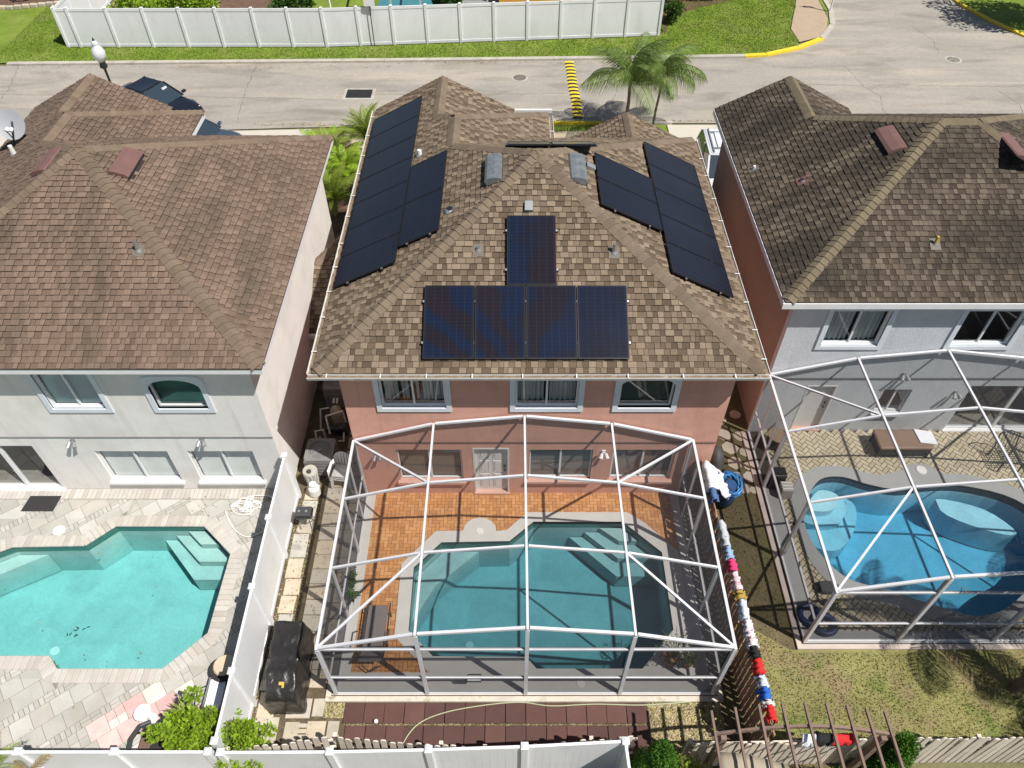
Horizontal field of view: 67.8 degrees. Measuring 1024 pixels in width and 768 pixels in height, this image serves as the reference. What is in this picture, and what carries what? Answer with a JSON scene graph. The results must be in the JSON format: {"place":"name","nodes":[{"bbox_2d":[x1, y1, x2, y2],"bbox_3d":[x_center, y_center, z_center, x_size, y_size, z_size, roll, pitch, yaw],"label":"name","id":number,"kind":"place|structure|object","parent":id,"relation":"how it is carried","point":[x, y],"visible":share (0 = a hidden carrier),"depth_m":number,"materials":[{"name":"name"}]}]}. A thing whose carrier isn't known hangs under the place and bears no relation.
{"place":"outdoors","nodes":[
{"label":"outdoors","id":0,"kind":"place"},
{"bbox_2d":[0,489,274,750],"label":"patio","id":1,"kind":"structure","parent":0,"point":[98,716],"depth_m":18.04,"materials":[{"name":"stone"}]},
{"bbox_2d":[21,496,60,510],"bbox_3d":[-13.040,3.312,21.096,0.920,0.018,0.500,0,48,0],"label":"door mat","id":2,"kind":"object","parent":1,"relation":"on","point":[40,503],"depth_m":21.09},
{"bbox_2d":[0,515,242,683],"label":"swimming pool","id":3,"kind":"structure","parent":1,"relation":"in","point":[113,606],"depth_m":20.41,"materials":[{"name":"liquid"}]},
{"bbox_2d":[133,704,156,726],"bbox_3d":[-8.170,7.418,17.006,0.380,0.500,0.380,0,48,0],"label":"side table","id":4,"kind":"object","parent":1,"relation":"on","point":[142,713],"visible":0.95,"depth_m":16.86,"materials":[{"name":"white plastic"}]},
{"bbox_2d":[127,720,188,749],"bbox_3d":[-7.599,7.769,16.504,1.238,0.726,0.936,0,48,0],"label":"wicker sofa","id":5,"kind":"object","parent":1,"relation":"on","point":[144,745],"visible":0.12,"depth_m":16.42,"materials":[{"name":"wicker"}]},
{"bbox_2d":[194,677,225,714],"bbox_3d":[-6.748,7.148,17.097,0.633,0.735,1.140,0,48,0],"label":"lounge chair","id":6,"kind":"object","parent":1,"relation":"on","point":[215,691],"visible":0.41,"depth_m":17.20,"materials":[{"name":"plastic"}]},
{"bbox_2d":[209,655,232,685],"bbox_3d":[-6.660,6.667,17.681,0.600,0.520,0.600,0,48,0],"label":"wicker stool","id":7,"kind":"object","parent":1,"relation":"on","point":[220,665],"visible":0.69,"depth_m":17.48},
{"bbox_2d":[224,495,271,536],"bbox_3d":[-7.073,3.538,20.849,1.375,0.072,1.313,35,56,28],"label":"pool hose","id":8,"kind":"object","parent":1,"relation":"on","point":[247,503],"visible":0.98,"depth_m":20.97,"materials":[{"name":"white plastic"}]},
{"bbox_2d":[0,73,340,491],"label":"house","id":9,"kind":"structure","parent":0,"point":[123,367],"depth_m":19.13,"materials":[{"name":"beige paint"}]},
{"bbox_2d":[0,109,24,146],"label":"satellite dish","id":10,"kind":"object","parent":9,"relation":"attached to","point":[12,124],"visible":0.92,"depth_m":22.53,"materials":[{"name":"white metal"}]},
{"bbox_2d":[0,446,61,485],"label":"sliding door","id":11,"kind":"structure","parent":9,"relation":"in","point":[27,483],"depth_m":21.10,"materials":[{"name":"white paint"}]},
{"bbox_2d":[29,145,61,176],"bbox_3d":[-11.796,-5.630,19.315,0.513,0.278,1.230,0,48,0],"label":"roof vent","id":12,"kind":"object","parent":9,"relation":"on","point":[46,160],"visible":0.96,"depth_m":19.14,"materials":[{"name":"red"}]},
{"bbox_2d":[34,374,103,405],"bbox_3d":[-10.710,0.043,18.460,1.314,1.375,0.110,0,47,0],"label":"window","id":13,"kind":"structure","parent":9,"relation":"in","point":[78,388],"depth_m":18.58,"materials":[{"name":"glass"}]},
{"bbox_2d":[106,147,147,181],"bbox_3d":[-9.750,-5.575,19.301,0.558,0.301,1.230,0,48,0],"label":"roof vent","id":14,"kind":"object","parent":9,"relation":"on","point":[128,162],"visible":1,"depth_m":19.21,"materials":[{"name":"red"}]},
{"bbox_2d":[97,451,180,477],"bbox_3d":[-10.115,2.134,20.742,1.904,1.305,0.110,0,47,0],"label":"window","id":15,"kind":"structure","parent":9,"relation":"in","point":[126,464],"depth_m":20.86,"materials":[{"name":"glass"}]},
{"bbox_2d":[149,380,207,405],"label":"window","id":16,"kind":"structure","parent":9,"relation":"in","point":[169,390],"depth_m":18.74,"materials":[{"name":"glass"}]},
{"bbox_2d":[189,451,262,477],"bbox_3d":[-7.750,2.134,20.742,1.714,1.305,0.110,0,47,0],"label":"window","id":17,"kind":"structure","parent":9,"relation":"in","point":[214,464],"depth_m":20.86,"materials":[{"name":"glass"}]},
{"bbox_2d":[110,0,271,7],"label":"yard bed","id":18,"kind":"object","parent":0,"point":[243,3],"depth_m":44.44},
{"bbox_2d":[235,129,310,134],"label":"driveway","id":19,"kind":"structure","parent":0,"point":[274,132],"depth_m":34.72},
{"bbox_2d":[197,119,241,134],"bbox_3d":[-13.751,-10.623,32.961,4.088,1.450,2.180,4,48,4],"label":"parked car","id":20,"kind":"object","parent":19,"relation":"on","point":[207,127],"visible":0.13,"depth_m":32.99,"materials":[{"name":"paint"}]},
{"bbox_2d":[252,381,351,750],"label":"side yard soil","id":21,"kind":"structure","parent":0,"point":[319,401],"depth_m":20.59,"materials":[{"name":"soil"}]},
{"bbox_2d":[208,711,278,767],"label":"bush","id":22,"kind":"object","parent":21,"relation":"on","point":[238,733],"visible":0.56,"depth_m":15.51,"materials":[{"name":"green plant"}]},
{"bbox_2d":[226,737,336,750],"bbox_3d":[-4.772,7.790,15.974,2.162,1.700,0.195,-4,48,-3],"label":"picket fence","id":23,"kind":"object","parent":21,"relation":"on","point":[316,742],"visible":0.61,"depth_m":15.57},
{"bbox_2d":[256,485,319,717],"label":"old concrete slabs","id":24,"kind":"structure","parent":21,"relation":"on","point":[298,552],"depth_m":19.73,"materials":[{"name":"concrete"}]},
{"bbox_2d":[253,698,339,750],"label":"slab paving","id":25,"kind":"structure","parent":21,"relation":"on","point":[292,731],"depth_m":17.15,"materials":[{"name":"concrete"}]},
{"bbox_2d":[264,620,313,714],"bbox_3d":[-5.175,6.496,17.600,0.979,0.974,1.895,0,48,0],"label":"covered grill","id":26,"kind":"object","parent":25,"relation":"on","point":[288,676],"visible":1,"depth_m":17.25,"materials":[{"name":"black plastic"}]},
{"bbox_2d":[303,438,338,475],"bbox_3d":[-5.420,2.086,21.741,0.816,0.724,0.816,0,48,0],"label":"air conditioner","id":27,"kind":"object","parent":21,"relation":"on","point":[319,454],"visible":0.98,"depth_m":21.48,"materials":[{"name":"grey paint"}]},
{"bbox_2d":[302,431,352,687],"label":"stepping slab path","id":28,"kind":"structure","parent":21,"relation":"on","point":[326,542],"depth_m":19.81,"materials":[{"name":"concrete"}]},
{"bbox_2d":[314,398,346,441],"bbox_3d":[-5.350,1.190,22.526,0.856,0.877,1.335,0,48,0],"label":"pool equipment","id":29,"kind":"object","parent":21,"relation":"on","point":[337,414],"visible":0.84,"depth_m":22.62,"materials":[{"name":"black metal"}]},
{"bbox_2d":[322,381,344,406],"bbox_3d":[-5.320,0.162,23.416,0.776,0.854,0.776,0,48,0],"label":"air conditioner","id":30,"kind":"object","parent":21,"relation":"on","point":[331,390],"visible":0.39,"depth_m":23.06,"materials":[{"name":"grey paint"}]},
{"bbox_2d":[329,455,344,488],"bbox_3d":[-4.747,2.498,21.335,0.625,0.916,0.599,6,48,5],"label":"plastic chair","id":31,"kind":"object","parent":21,"relation":"on","point":[335,479],"visible":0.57,"depth_m":21.20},
{"bbox_2d":[329,453,347,487],"bbox_3d":[-4.747,2.441,21.272,0.625,0.916,0.599,6,48,5],"label":"plastic chair","id":32,"kind":"object","parent":31,"relation":"on","point":[337,463],"visible":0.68,"depth_m":21.15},
{"bbox_2d":[327,451,348,486],"bbox_3d":[-4.747,2.383,21.210,0.625,0.916,0.599,6,48,5],"label":"plastic chair","id":33,"kind":"object","parent":32,"relation":"on","point":[339,470],"visible":0.72,"depth_m":21.17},
{"bbox_2d":[109,0,504,39],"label":"yard lawn","id":34,"kind":"structure","parent":0,"point":[339,3],"depth_m":44.55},
{"bbox_2d":[106,0,165,7],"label":"hedge","id":35,"kind":"object","parent":34,"relation":"on","point":[138,3],"visible":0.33,"depth_m":40.91,"materials":[{"name":"green plant"}]},
{"bbox_2d":[157,0,221,7],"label":"hedge","id":36,"kind":"object","parent":34,"relation":"on","point":[187,3],"visible":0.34,"depth_m":41.12,"materials":[{"name":"green plant"}]},
{"bbox_2d":[267,0,315,7],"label":"hedge","id":37,"kind":"object","parent":34,"relation":"on","point":[293,3],"visible":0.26,"depth_m":41.05,"materials":[{"name":"green plant"}]},
{"bbox_2d":[323,150,361,238],"bbox_3d":[-6.750,-7.995,31.536,4.300,0.001,6.600,0,48,0],"label":"palm bed","id":38,"kind":"object","parent":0,"point":[338,222],"depth_m":30.41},
{"bbox_2d":[322,158,356,217],"bbox_3d":[-6.910,-7.476,29.501,2.874,2.356,3.065,-35,56,-28],"label":"palm tree","id":39,"kind":"object","parent":38,"relation":"on","point":[332,193],"visible":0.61,"depth_m":29.23,"materials":[{"name":"green plant"}]},
{"bbox_2d":[326,140,361,193],"bbox_3d":[-6.723,-8.436,30.535,2.604,2.126,2.704,-21,51,-18],"label":"palm tree","id":40,"kind":"object","parent":38,"relation":"on","point":[337,161],"visible":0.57,"depth_m":30.14,"materials":[{"name":"green plant"}]},
{"bbox_2d":[330,100,385,143],"bbox_3d":[-6.059,-10.141,31.395,3.005,3.156,3.114,-32,55,-26],"label":"palm tree","id":41,"kind":"object","parent":38,"relation":"on","point":[362,127],"visible":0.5,"depth_m":30.85,"materials":[{"name":"green plant"}]},
{"bbox_2d":[0,0,798,62],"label":"verge lawn","id":42,"kind":"structure","parent":0,"point":[14,23],"depth_m":40.83,"materials":[{"name":"plant"}]},
{"bbox_2d":[314,131,582,147],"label":"footway","id":43,"kind":"structure","parent":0,"point":[562,134],"depth_m":34.58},
{"bbox_2d":[310,125,667,148],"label":"yard grass","id":44,"kind":"structure","parent":0,"point":[575,127],"depth_m":34.98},
{"bbox_2d":[578,31,681,118],"bbox_3d":[5.185,-13.123,33.323,4.140,4.345,4.534,11,48,10],"label":"palm tree","id":45,"kind":"object","parent":44,"relation":"on","point":[621,57],"visible":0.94,"depth_m":32.30,"materials":[{"name":"green plant"}]},
{"bbox_2d":[616,41,707,124],"bbox_3d":[6.382,-12.971,33.502,3.889,3.877,3.538,0,48,0],"label":"palm tree","id":46,"kind":"object","parent":44,"relation":"on","point":[678,71],"visible":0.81,"depth_m":32.35,"materials":[{"name":"green plant"}]},
{"bbox_2d":[0,0,1023,129],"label":"road","id":47,"kind":"structure","parent":0,"point":[875,56],"depth_m":38.27,"materials":[{"name":"asphalt"}]},
{"bbox_2d":[122,76,203,109],"bbox_3d":[-16.601,-13.180,35.352,4.688,1.380,2.180,21,51,18],"label":"parked car","id":48,"kind":"object","parent":47,"relation":"on","point":[164,93],"visible":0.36,"depth_m":34.96,"materials":[{"name":"black paint"}]},
{"bbox_2d":[343,88,375,98],"bbox_3d":[-7.450,-14.164,37.164,1.500,0.038,1.100,0,48,0],"label":"storm drain","id":49,"kind":"object","parent":47,"relation":"on","point":[359,93],"visible":1,"depth_m":37.18,"materials":[{"name":"metal"}]},
{"bbox_2d":[564,61,582,118],"bbox_3d":[3.030,-14.575,37.529,0.515,0.044,5.915,-1,48,-1],"label":"speed bump","id":50,"kind":"object","parent":47,"relation":"on","point":[574,92],"visible":1,"depth_m":37.34,"materials":[{"name":"yellow paint"}]},
{"bbox_2d":[0,0,1023,767],"bbox_3d":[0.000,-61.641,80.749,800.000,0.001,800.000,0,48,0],"label":"ground","id":51,"kind":"structure","parent":0,"point":[968,764],"depth_m":16.67,"materials":[{"name":"plant"}]},
{"bbox_2d":[51,0,111,7],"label":"fence","id":52,"kind":"object","parent":51,"relation":"on","point":[82,3],"visible":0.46,"depth_m":41.95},
{"bbox_2d":[0,747,226,767],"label":"vinyl fence","id":53,"kind":"object","parent":51,"relation":"on","point":[117,757],"visible":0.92,"depth_m":15.30,"materials":[{"name":"plastic"}]},
{"bbox_2d":[140,685,242,749],"bbox_3d":[-6.605,7.215,15.988,1.289,2.467,1.447,16,49,14],"label":"bush","id":54,"kind":"object","parent":51,"relation":"on","point":[176,728],"visible":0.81,"depth_m":15.49,"materials":[{"name":"green plant"}]},
{"bbox_2d":[209,452,301,749],"bbox_3d":[-5.952,5.110,18.233,0.163,1.990,7.250,0,48,0],"label":"vinyl fence","id":55,"kind":"object","parent":51,"relation":"on","point":[244,670],"visible":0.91,"depth_m":18.00,"materials":[{"name":"plastic"}]},
{"bbox_2d":[50,0,664,46],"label":"vinyl fence","id":56,"kind":"object","parent":51,"relation":"on","point":[527,20],"visible":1,"depth_m":40.21,"materials":[{"name":"plastic"}]},
{"bbox_2d":[6,0,834,65],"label":"kerb","id":57,"kind":"structure","parent":51,"relation":"on","point":[826,32],"depth_m":39.47,"materials":[{"name":"concrete"}]},
{"bbox_2d":[215,737,630,767],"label":"vinyl fence","id":58,"kind":"object","parent":51,"relation":"on","point":[605,754],"visible":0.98,"depth_m":15.40,"materials":[{"name":"plastic"}]},
{"bbox_2d":[325,493,723,701],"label":"pool deck","id":59,"kind":"structure","parent":51,"relation":"on","point":[393,524],"depth_m":19.41,"materials":[{"name":"orange brick"}]},
{"bbox_2d":[356,603,391,672],"bbox_3d":[-3.270,6.033,18.177,0.720,0.645,1.696,0,48,0],"label":"chaise longue","id":60,"kind":"object","parent":59,"relation":"on","point":[377,621],"visible":0.77,"depth_m":18.23,"materials":[{"name":"grey plastic"}]},
{"bbox_2d":[314,415,736,694],"bbox_3d":[0.285,3.959,18.160,8.750,3.472,5.550,0,48,0],"label":"screen cage","id":61,"kind":"object","parent":59,"relation":"on","point":[718,641],"visible":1,"depth_m":17.53,"materials":[{"name":"white metal"}]},
{"bbox_2d":[409,522,672,668],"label":"swimming pool","id":62,"kind":"structure","parent":59,"relation":"in","point":[487,589],"depth_m":20.49,"materials":[{"name":"liquid"}]},
{"bbox_2d":[655,627,697,666],"bbox_3d":[3.763,6.222,17.697,1.025,1.073,0.938,0,48,0],"label":"flower pot","id":63,"kind":"object","parent":59,"relation":"on","point":[671,659],"visible":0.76,"depth_m":17.68,"materials":[{"name":"ceramic"}]},
{"bbox_2d":[306,75,770,494],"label":"house","id":64,"kind":"structure","parent":51,"relation":"on","point":[696,350],"depth_m":18.56,"materials":[{"name":"paint"}]},
{"bbox_2d":[334,96,446,287],"bbox_3d":[-3.093,-5.905,21.258,2.665,1.359,8.390,0,48,0],"label":"solar array","id":65,"kind":"object","parent":64,"relation":"on","point":[398,201],"visible":1,"depth_m":20.35,"materials":[{"name":"black"}]},
{"bbox_2d":[379,381,445,404],"bbox_3d":[-2.385,0.041,18.320,1.544,1.165,0.223,0,47,0],"label":"window","id":66,"kind":"structure","parent":64,"relation":"in","point":[391,386],"depth_m":18.56,"materials":[{"name":"glass"}]},
{"bbox_2d":[396,450,463,477],"bbox_3d":[-2.185,2.082,20.464,1.704,1.345,0.110,0,47,0],"label":"window","id":67,"kind":"structure","parent":64,"relation":"in","point":[415,461],"depth_m":20.56,"materials":[{"name":"glass"}]},
{"bbox_2d":[474,450,507,488],"bbox_3d":[-0.555,2.291,20.647,0.870,1.940,0.100,0,47,0],"label":"door","id":68,"kind":"structure","parent":64,"relation":"in","point":[488,463],"depth_m":20.63,"materials":[{"name":"white paint"}]},
{"bbox_2d":[483,153,502,188],"bbox_3d":[-0.463,-5.360,19.092,0.487,0.295,1.230,0,48,0],"label":"roof vent","id":69,"kind":"object","parent":64,"relation":"on","point":[493,169],"visible":1,"depth_m":18.91,"materials":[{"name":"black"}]},
{"bbox_2d":[421,215,630,358],"bbox_3d":[0.318,-2.287,17.658,4.786,1.639,3.224,0,48,0],"label":"solar array","id":70,"kind":"object","parent":64,"relation":"on","point":[545,327],"visible":1,"depth_m":17.45,"materials":[{"name":"blue"}]},
{"bbox_2d":[516,381,578,404],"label":"window","id":71,"kind":"structure","parent":64,"relation":"in","point":[532,390],"depth_m":18.56,"materials":[{"name":"glass"}]},
{"bbox_2d":[505,141,596,146],"bbox_3d":[1.020,-6.330,20.030,2.380,0.552,1.050,0,48,0],"label":"solar array","id":72,"kind":"object","parent":64,"relation":"on","point":[550,144],"visible":1,"depth_m":19.73,"materials":[{"name":"black"}]},
{"bbox_2d":[529,450,592,476],"bbox_3d":[1.290,2.069,20.449,1.654,1.305,0.110,0,47,0],"label":"window","id":73,"kind":"structure","parent":64,"relation":"in","point":[561,463],"depth_m":20.56,"materials":[{"name":"glass"}]},
{"bbox_2d":[568,152,588,188],"bbox_3d":[1.643,-5.367,19.085,0.487,0.295,1.230,0,48,0],"label":"roof vent","id":74,"kind":"object","parent":64,"relation":"on","point":[577,168],"visible":1,"depth_m":18.89,"materials":[{"name":"grey"}]},
{"bbox_2d":[609,450,674,476],"bbox_3d":[3.475,2.069,20.449,1.624,1.305,0.110,0,47,0],"label":"window","id":75,"kind":"structure","parent":64,"relation":"in","point":[628,461],"depth_m":20.56,"materials":[{"name":"glass"}]},
{"bbox_2d":[618,381,674,404],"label":"window","id":76,"kind":"structure","parent":64,"relation":"in","point":[630,390],"depth_m":18.49,"materials":[{"name":"glass"}]},
{"bbox_2d":[594,141,733,297],"bbox_3d":[3.769,-4.803,19.892,3.234,1.644,5.990,0,48,0],"label":"solar array","id":77,"kind":"object","parent":64,"relation":"on","point":[667,199],"visible":1,"depth_m":19.61,"materials":[{"name":"black"}]},
{"bbox_2d":[701,702,904,767],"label":"pergola","id":78,"kind":"object","parent":51,"relation":"on","point":[875,745],"visible":1,"depth_m":14.60,"materials":[{"name":"wood"}]},
{"bbox_2d":[716,752,788,767],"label":"canvas cover","id":79,"kind":"object","parent":78,"relation":"on","point":[731,760],"visible":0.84,"depth_m":15.00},
{"bbox_2d":[712,76,1023,431],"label":"house","id":80,"kind":"structure","parent":51,"relation":"on","point":[836,257],"depth_m":20.33,"materials":[{"name":"brown paint"}]},
{"bbox_2d":[793,387,833,425],"bbox_3d":[8.760,0.640,22.220,0.760,1.870,0.100,0,47,0],"label":"door","id":81,"kind":"structure","parent":80,"relation":"in","point":[813,404],"depth_m":22.29,"materials":[{"name":"white paint"}]},
{"bbox_2d":[822,311,890,342],"bbox_3d":[8.950,-1.581,19.921,1.474,1.235,0.219,0,47,0],"label":"window","id":82,"kind":"structure","parent":80,"relation":"in","point":[866,324],"depth_m":20.04,"materials":[{"name":"glass"}]},
{"bbox_2d":[870,125,908,157],"bbox_3d":[10.220,-6.589,20.637,0.558,0.301,1.230,0,48,0],"label":"roof vent","id":83,"kind":"object","parent":80,"relation":"on","point":[889,139],"visible":1,"depth_m":20.54,"materials":[{"name":"brown"}]},
{"bbox_2d":[944,386,1023,427],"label":"sliding door","id":84,"kind":"structure","parent":80,"relation":"in","point":[1019,388],"depth_m":22.82,"materials":[{"name":"white paint"}]},
{"bbox_2d":[857,730,921,767],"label":"bush","id":85,"kind":"object","parent":51,"relation":"on","point":[907,744],"visible":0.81,"depth_m":15.29,"materials":[{"name":"green plant"}]},
{"bbox_2d":[851,734,1023,762],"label":"picket fence","id":86,"kind":"object","parent":51,"relation":"on","point":[1010,749],"visible":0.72,"depth_m":16.04,"materials":[{"name":"wood"}]},
{"bbox_2d":[953,0,1023,36],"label":"kerb","id":87,"kind":"structure","parent":51,"relation":"on","point":[983,16],"depth_m":42.95,"materials":[{"name":"yellow paint"}]},
{"bbox_2d":[321,702,731,767],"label":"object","id":88,"kind":"structure","parent":0,"point":[341,731],"depth_m":17.20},
{"bbox_2d":[333,732,465,749],"bbox_3d":[-2.143,7.740,16.034,3.123,1.679,0.207,3,48,3],"label":"picket fence","id":89,"kind":"object","parent":88,"relation":"on","point":[341,742],"visible":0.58,"depth_m":15.63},
{"bbox_2d":[343,703,649,767],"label":"rubber tile path","id":90,"kind":"structure","parent":88,"relation":"on","point":[393,713],"depth_m":17.20,"materials":[{"name":"rubber"}]},
{"bbox_2d":[403,701,690,742],"bbox_3d":[0.758,7.452,17.344,6.651,0.039,0.838,-8,48,-7],"label":"garden hose","id":91,"kind":"object","parent":90,"relation":"on","point":[544,705],"visible":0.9,"depth_m":17.43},
{"bbox_2d":[630,738,679,767],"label":"bush","id":92,"kind":"object","parent":88,"relation":"on","point":[660,754],"visible":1,"depth_m":15.02,"materials":[{"name":"green plant"}]},
{"bbox_2d":[679,738,869,765],"bbox_3d":[5.529,7.734,16.113,3.742,1.570,0.203,-1,48,-1],"label":"picket fence","id":93,"kind":"object","parent":88,"relation":"on","point":[781,750],"visible":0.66,"depth_m":15.95,"materials":[{"name":"wood"}]},
{"bbox_2d":[647,702,727,759],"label":"gravel","id":94,"kind":"structure","parent":0,"point":[687,723],"depth_m":17.22,"materials":[{"name":"gravel"}]},
{"bbox_2d":[666,124,717,139],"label":"driveway","id":95,"kind":"structure","parent":0,"point":[681,131],"depth_m":34.90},
{"bbox_2d":[697,128,721,184],"bbox_3d":[8.670,-8.856,31.190,2.230,1.675,4.439,1,48,1],"label":"parked car","id":96,"kind":"object","parent":95,"relation":"on","point":[709,141],"visible":0.16,"depth_m":30.98,"materials":[{"name":"white paint"}]},
{"bbox_2d":[662,0,728,33],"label":"corner bed","id":97,"kind":"object","parent":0,"point":[693,5],"visible":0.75,"depth_m":44.42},
{"bbox_2d":[663,0,686,24],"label":"bush","id":98,"kind":"object","parent":97,"relation":"on","point":[675,7],"visible":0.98,"depth_m":42.03,"materials":[{"name":"green plant"}]},
{"bbox_2d":[718,493,789,641],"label":"sparse grass","id":99,"kind":"structure","parent":0,"point":[744,551],"depth_m":19.91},
{"bbox_2d":[710,382,827,767],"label":"side soil","id":100,"kind":"structure","parent":0,"point":[731,425],"depth_m":19.84,"materials":[{"name":"soil"}]},
{"bbox_2d":[718,471,742,508],"bbox_3d":[5.851,2.977,20.700,0.694,1.155,0.854,0,48,0],"label":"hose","id":101,"kind":"object","parent":100,"relation":"on","point":[735,485],"visible":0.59,"depth_m":20.44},
{"bbox_2d":[718,410,756,493],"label":"flagstones","id":102,"kind":"object","parent":100,"relation":"on","point":[730,448],"visible":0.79,"depth_m":22.37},
{"bbox_2d":[699,458,775,754],"bbox_3d":[5.207,5.085,18.385,0.208,1.800,6.948,-2,48,-2],"label":"picket fence","id":103,"kind":"object","parent":100,"relation":"on","point":[742,660],"visible":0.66,"depth_m":17.26,"materials":[{"name":"wood"}]},
{"bbox_2d":[700,460,730,500],"bbox_3d":[5.279,2.502,19.795,0.761,0.690,0.934,0,48,0],"label":"towel","id":104,"kind":"object","parent":103,"relation":"hanging from","point":[712,475],"visible":0.92,"depth_m":19.65,"materials":[{"name":"fabric"}]},
{"bbox_2d":[791,0,827,41],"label":"path","id":105,"kind":"structure","parent":0,"point":[810,20],"depth_m":42.91,"materials":[{"name":"concrete"}]},
{"bbox_2d":[735,625,1023,759],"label":"back lawn","id":106,"kind":"structure","parent":0,"point":[907,723],"depth_m":17.72,"materials":[{"name":"plant"}]},
{"bbox_2d":[741,430,1023,649],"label":"pool deck","id":107,"kind":"structure","parent":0,"point":[952,457],"depth_m":20.88,"materials":[{"name":"beige brick"}]},
{"bbox_2d":[769,467,793,498],"bbox_3d":[7.475,2.759,21.195,0.550,0.620,0.670,0,48,0],"label":"pool heater","id":108,"kind":"object","parent":107,"relation":"on","point":[786,488],"visible":0.76,"depth_m":21.05,"materials":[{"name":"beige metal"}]},
{"bbox_2d":[747,349,1023,641],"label":"screen cage","id":109,"kind":"object","parent":107,"relation":"on","point":[757,435],"visible":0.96,"depth_m":18.41,"materials":[{"name":"white metal"}]},
{"bbox_2d":[868,429,933,457],"bbox_3d":[11.325,1.741,22.208,1.550,0.500,0.720,0,48,0],"label":"storage bench","id":110,"kind":"object","parent":107,"relation":"on","point":[908,442],"visible":0.98,"depth_m":22.03,"materials":[{"name":"plastic"}]},
{"bbox_2d":[804,476,1023,615],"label":"swimming pool","id":111,"kind":"structure","parent":107,"relation":"in","point":[976,531],"depth_m":21.48,"materials":[{"name":"liquid"}]},
{"bbox_2d":[960,0,1023,32],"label":"corner lawn","id":112,"kind":"structure","parent":0,"point":[1009,13],"depth_m":43.85,"materials":[{"name":"plant"}]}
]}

